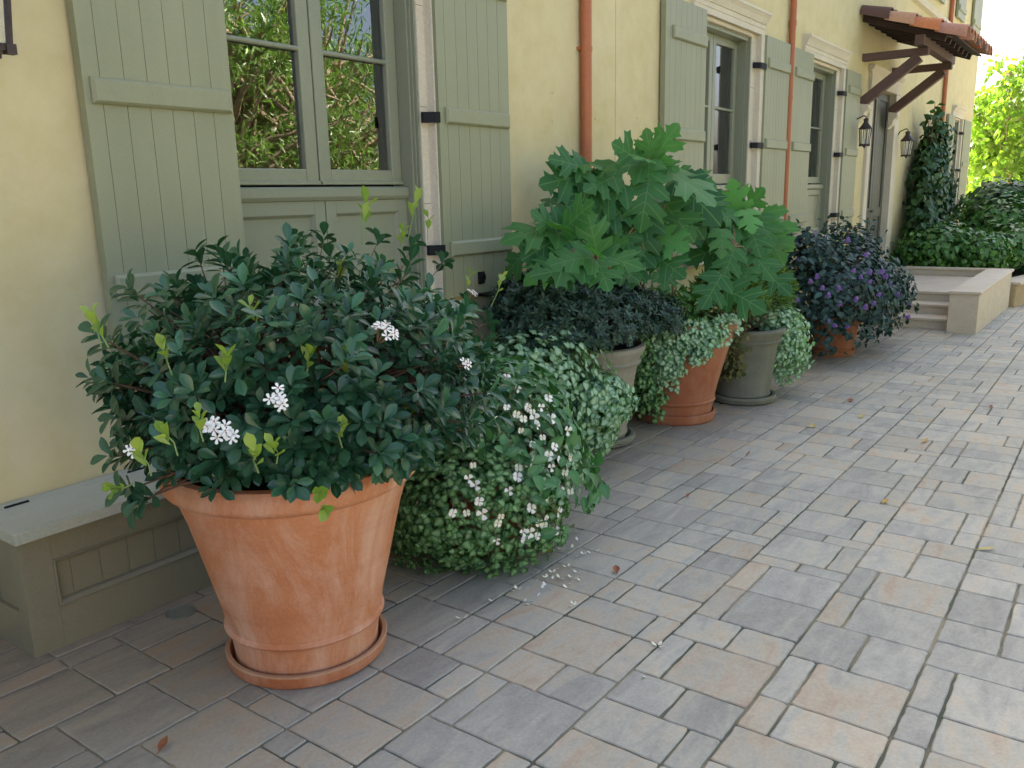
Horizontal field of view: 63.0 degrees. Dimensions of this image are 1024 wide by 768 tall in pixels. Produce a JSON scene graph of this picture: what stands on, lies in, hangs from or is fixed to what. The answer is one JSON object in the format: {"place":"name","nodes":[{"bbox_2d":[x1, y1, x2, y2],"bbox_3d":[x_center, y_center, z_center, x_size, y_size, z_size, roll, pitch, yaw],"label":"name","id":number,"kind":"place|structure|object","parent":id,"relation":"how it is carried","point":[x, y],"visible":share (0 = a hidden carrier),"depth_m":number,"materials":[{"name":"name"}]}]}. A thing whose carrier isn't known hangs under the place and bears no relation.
{"place":"outdoors","nodes":[
{"label":"outdoors","id":0,"kind":"place"},
{"bbox_2d":[0,305,1023,767],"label":"driveway","id":1,"kind":"structure","parent":0,"point":[836,711],"depth_m":3.10,"materials":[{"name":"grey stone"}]},
{"bbox_2d":[0,463,211,657],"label":"storage bench","id":2,"kind":"object","parent":1,"relation":"on","point":[79,560],"visible":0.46,"depth_m":3.09,"materials":[{"name":"green paint"}]},
{"bbox_2d":[156,735,167,753],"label":"fallen leaf","id":3,"kind":"object","parent":1,"relation":"on","point":[162,743],"visible":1,"depth_m":2.45,"materials":[{"name":"orange plant"}]},
{"bbox_2d":[165,605,195,619],"bbox_3d":[-1.301,0.900,3.282,0.116,0.016,0.116,8,15,35],"label":"drain cover","id":4,"kind":"object","parent":1,"relation":"on","point":[179,612],"visible":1,"depth_m":3.28,"materials":[{"name":"grey metal"}]},
{"bbox_2d":[159,468,414,674],"bbox_3d":[-0.739,0.585,2.924,0.847,0.725,0.853,8,15,35],"label":"terracotta pot","id":5,"kind":"object","parent":1,"relation":"on","point":[297,584],"visible":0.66,"depth_m":2.65,"materials":[{"name":"ceramic"}]},
{"bbox_2d":[75,185,533,530],"bbox_3d":[-0.416,-0.172,2.959,2.167,1.061,1.389,-12,16,-39],"label":"shrub","id":6,"kind":"object","parent":5,"relation":"in","point":[342,413],"visible":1,"depth_m":2.38,"materials":[{"name":"green plant"}]},
{"bbox_2d":[225,613,386,689],"bbox_3d":[-0.731,0.922,3.000,0.564,0.055,0.564,8,15,35],"label":"saucer","id":7,"kind":"object","parent":1,"relation":"on","point":[328,676],"visible":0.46,"depth_m":2.77,"materials":[{"name":"ceramic"}]},
{"bbox_2d":[429,461,522,555],"bbox_3d":[-0.156,0.568,3.883,0.478,0.360,0.482,8,15,35],"label":"terracotta pot","id":8,"kind":"object","parent":1,"relation":"on","point":[471,505],"visible":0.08,"depth_m":3.73,"materials":[{"name":"ceramic"}]},
{"bbox_2d":[408,355,609,544],"bbox_3d":[-0.062,0.257,3.889,0.987,0.801,1.141,-9,15,-31],"label":"begonia","id":9,"kind":"object","parent":8,"relation":"in","point":[534,400],"visible":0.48,"depth_m":3.65,"materials":[{"name":"green plant"}]},
{"bbox_2d":[389,408,586,578],"bbox_3d":[-0.192,0.430,3.899,1.023,0.686,1.033,8,15,35],"label":"trailing plant","id":10,"kind":"object","parent":1,"relation":"on","point":[433,532],"visible":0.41,"depth_m":3.52,"materials":[{"name":"green plant"}]},
{"bbox_2d":[593,425,634,449],"bbox_3d":[0.551,0.350,5.704,0.576,0.062,0.576,8,15,35],"label":"saucer","id":11,"kind":"object","parent":1,"relation":"on","point":[629,437],"visible":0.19,"depth_m":5.52,"materials":[{"name":"grey ceramic"}]},
{"bbox_2d":[546,339,645,439],"bbox_3d":[0.543,0.048,5.636,0.701,0.660,0.707,8,15,35],"label":"stoneware pot","id":12,"kind":"object","parent":11,"relation":"on","point":[624,360],"visible":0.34,"depth_m":5.35,"materials":[{"name":"ceramic"}]},
{"bbox_2d":[481,317,638,473],"bbox_3d":[0.188,0.064,5.030,1.172,0.960,0.881,-7,14,-25],"label":"trailing plant","id":13,"kind":"object","parent":12,"relation":"in","point":[601,411],"visible":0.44,"depth_m":4.83,"materials":[{"name":"green plant"}]},
{"bbox_2d":[482,268,690,356],"bbox_3d":[0.474,-0.481,5.357,0.947,0.651,1.651,8,15,35],"label":"azalea","id":14,"kind":"object","parent":12,"relation":"in","point":[616,315],"visible":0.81,"depth_m":4.94,"materials":[{"name":"green plant"}]},
{"bbox_2d":[613,565,619,572],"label":"fallen leaf","id":15,"kind":"object","parent":1,"relation":"on","point":[616,568],"visible":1,"depth_m":3.61,"materials":[{"name":"orange plant"}]},
{"bbox_2d":[635,405,715,425],"bbox_3d":[1.232,0.210,6.324,0.600,0.075,0.600,8,15,35],"label":"saucer","id":16,"kind":"object","parent":1,"relation":"on","point":[688,420],"visible":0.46,"depth_m":6.06,"materials":[{"name":"ceramic"}]},
{"bbox_2d":[646,312,737,416],"bbox_3d":[1.224,-0.126,6.249,0.907,0.740,0.913,8,15,35],"label":"terracotta pot","id":17,"kind":"object","parent":1,"relation":"on","point":[696,395],"visible":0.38,"depth_m":6.00,"materials":[{"name":"ceramic"}]},
{"bbox_2d":[499,122,728,297],"bbox_3d":[0.660,-0.900,5.236,1.114,1.442,2.373,8,15,35],"label":"hydrangea","id":18,"kind":"object","parent":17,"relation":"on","point":[601,214],"visible":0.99,"depth_m":5.14,"materials":[{"name":"green plant"}]},
{"bbox_2d":[618,333,669,422],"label":"trailing plant","id":19,"kind":"object","parent":17,"relation":"in","point":[646,392],"visible":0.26,"depth_m":5.92,"materials":[{"name":"green plant"}]},
{"bbox_2d":[642,280,717,325],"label":"filler shrub","id":20,"kind":"object","parent":17,"relation":"in","point":[694,309],"visible":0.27,"depth_m":6.01,"materials":[{"name":"green plant"}]},
{"bbox_2d":[636,313,743,394],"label":"trailing plant","id":21,"kind":"object","parent":17,"relation":"in","point":[671,357],"visible":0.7,"depth_m":5.75,"materials":[{"name":"green plant"}]},
{"bbox_2d":[715,387,775,405],"bbox_3d":[1.897,0.096,6.869,0.524,0.065,0.524,8,15,35],"label":"saucer","id":22,"kind":"object","parent":1,"relation":"on","point":[771,398],"visible":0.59,"depth_m":6.65,"materials":[{"name":"grey ceramic"}]},
{"bbox_2d":[716,322,785,398],"bbox_3d":[1.890,-0.176,6.808,0.628,0.600,0.632,8,15,35],"label":"stoneware pot","id":23,"kind":"object","parent":22,"relation":"on","point":[754,382],"visible":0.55,"depth_m":6.61,"materials":[{"name":"ceramic"}]},
{"bbox_2d":[719,311,752,385],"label":"trailing plant","id":24,"kind":"object","parent":23,"relation":"in","point":[726,371],"visible":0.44,"depth_m":6.47,"materials":[{"name":"green plant"}]},
{"bbox_2d":[682,178,801,322],"bbox_3d":[1.742,-0.973,6.274,0.695,1.116,1.926,6,15,30],"label":"hydrangea","id":25,"kind":"object","parent":23,"relation":"in","point":[741,239],"visible":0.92,"depth_m":6.05,"materials":[{"name":"green plant"}]},
{"bbox_2d":[745,300,814,386],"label":"trailing plant","id":26,"kind":"object","parent":23,"relation":"in","point":[793,337],"visible":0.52,"depth_m":6.78,"materials":[{"name":"green plant"}]},
{"bbox_2d":[811,348,854,356],"bbox_3d":[3.437,-0.357,9.010,0.478,0.060,0.478,8,15,35],"label":"saucer","id":27,"kind":"object","parent":1,"relation":"on","point":[842,354],"visible":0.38,"depth_m":8.80,"materials":[{"name":"ceramic"}]},
{"bbox_2d":[804,316,859,351],"bbox_3d":[3.433,-0.543,8.969,0.658,0.420,0.662,8,15,35],"label":"terracotta pot","id":28,"kind":"object","parent":27,"relation":"on","point":[840,343],"visible":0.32,"depth_m":8.77,"materials":[{"name":"ceramic"}]},
{"bbox_2d":[776,215,918,356],"bbox_3d":[3.644,-1.097,9.015,1.427,1.398,2.698,8,15,35],"label":"spurflower","id":29,"kind":"object","parent":28,"relation":"in","point":[854,285],"visible":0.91,"depth_m":8.38,"materials":[{"name":"purple plant"}]},
{"bbox_2d":[686,264,799,331],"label":"fern shrub","id":30,"kind":"object","parent":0,"point":[781,299],"visible":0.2,"depth_m":6.50,"materials":[{"name":"green plant"}]},
{"bbox_2d":[967,0,1023,184],"label":"sky","id":31,"kind":"structure","parent":0,"point":[1002,20],"materials":[{"name":"white"}]},
{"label":"ground","id":32,"kind":"structure","parent":0,"visible":0},
{"bbox_2d":[0,0,992,504],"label":"house","id":33,"kind":"structure","parent":32,"relation":"on","point":[148,140],"depth_m":4.85,"materials":[{"name":"paint"}]},
{"bbox_2d":[0,0,17,58],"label":"wall lantern","id":34,"kind":"object","parent":33,"relation":"attached to","point":[8,47],"depth_m":2.73,"materials":[{"name":"brown metal"}]},
{"bbox_2d":[226,0,425,316],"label":"window","id":35,"kind":"structure","parent":33,"relation":"in","point":[265,214],"depth_m":4.42,"materials":[{"name":"green paint"}]},
{"bbox_2d":[703,22,750,198],"bbox_3d":[1.983,-2.365,8.210,0.178,2.093,1.318,8,15,35],"label":"window","id":36,"kind":"structure","parent":33,"relation":"in","point":[739,45],"depth_m":8.51,"materials":[{"name":"green paint"}]},
{"bbox_2d":[805,64,835,232],"bbox_3d":[3.788,-2.941,10.639,0.178,2.073,1.318,8,15,35],"label":"window","id":37,"kind":"structure","parent":33,"relation":"in","point":[817,199],"depth_m":11.06,"materials":[{"name":"green paint"}]},
{"bbox_2d":[857,115,871,147],"bbox_3d":[4.843,-3.493,11.575,0.273,0.441,0.181,8,15,35],"label":"wall lantern","id":38,"kind":"object","parent":33,"relation":"attached to","point":[865,125],"depth_m":11.52,"materials":[{"name":"brown metal"}]},
{"bbox_2d":[864,93,889,261],"bbox_3d":[5.670,-3.111,13.152,0.136,2.835,1.450,8,15,35],"label":"door","id":39,"kind":"structure","parent":33,"relation":"in","point":[877,151],"depth_m":13.29,"materials":[{"name":"paint"}]},
{"bbox_2d":[898,128,913,157],"bbox_3d":[6.461,-3.956,13.743,0.288,0.478,0.214,18,23,56],"label":"wall lantern","id":40,"kind":"object","parent":33,"relation":"attached to","point":[907,137],"depth_m":13.69,"materials":[{"name":"brown metal"}]},
{"bbox_2d":[950,120,958,210],"bbox_3d":[9.553,-4.773,18.400,0.178,1.993,1.098,8,15,35],"label":"window","id":41,"kind":"structure","parent":33,"relation":"in","point":[956,122],"depth_m":18.69,"materials":[{"name":"green paint"}]},
{"bbox_2d":[860,266,1013,334],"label":"entry steps","id":42,"kind":"structure","parent":32,"relation":"on","point":[964,300],"depth_m":11.21,"materials":[{"name":"stone"}]},
{"bbox_2d":[965,58,1023,198],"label":"garden tree","id":43,"kind":"object","parent":32,"relation":"on","point":[970,186],"visible":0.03,"depth_m":27.39,"materials":[{"name":"green plant"}]},
{"bbox_2d":[968,49,1023,185],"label":"garden tree","id":44,"kind":"object","parent":32,"relation":"on","point":[998,148],"visible":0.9,"depth_m":22.14,"materials":[{"name":"green plant"}]},
{"bbox_2d":[1008,275,1023,306],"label":"garden wall","id":45,"kind":"structure","parent":32,"relation":"on","point":[1016,297],"depth_m":13.07,"materials":[{"name":"stone"}]},
{"bbox_2d":[1012,267,1023,276],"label":"planting bed","id":46,"kind":"object","parent":32,"relation":"on","point":[1017,272],"depth_m":14.96,"materials":[{"name":"soil"}]},
{"bbox_2d":[900,100,958,265],"bbox_3d":[7.642,-3.491,15.158,0.757,3.118,3.154,8,15,35],"label":"climbing shrub","id":47,"kind":"object","parent":46,"relation":"in","point":[932,196],"visible":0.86,"depth_m":14.59,"materials":[{"name":"green plant"}]},
{"bbox_2d":[889,221,1018,268],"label":"bed shrub","id":48,"kind":"object","parent":46,"relation":"in","point":[957,248],"visible":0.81,"depth_m":13.71,"materials":[{"name":"green plant"}]},
{"bbox_2d":[950,184,1023,271],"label":"bed shrub","id":49,"kind":"object","parent":46,"relation":"in","point":[1011,224],"visible":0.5,"depth_m":15.33,"materials":[{"name":"green plant"}]},
{"bbox_2d":[951,176,1023,228],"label":"bed shrub","id":50,"kind":"object","parent":46,"relation":"in","point":[1014,185],"visible":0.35,"depth_m":16.57,"materials":[{"name":"green plant"}]}
]}

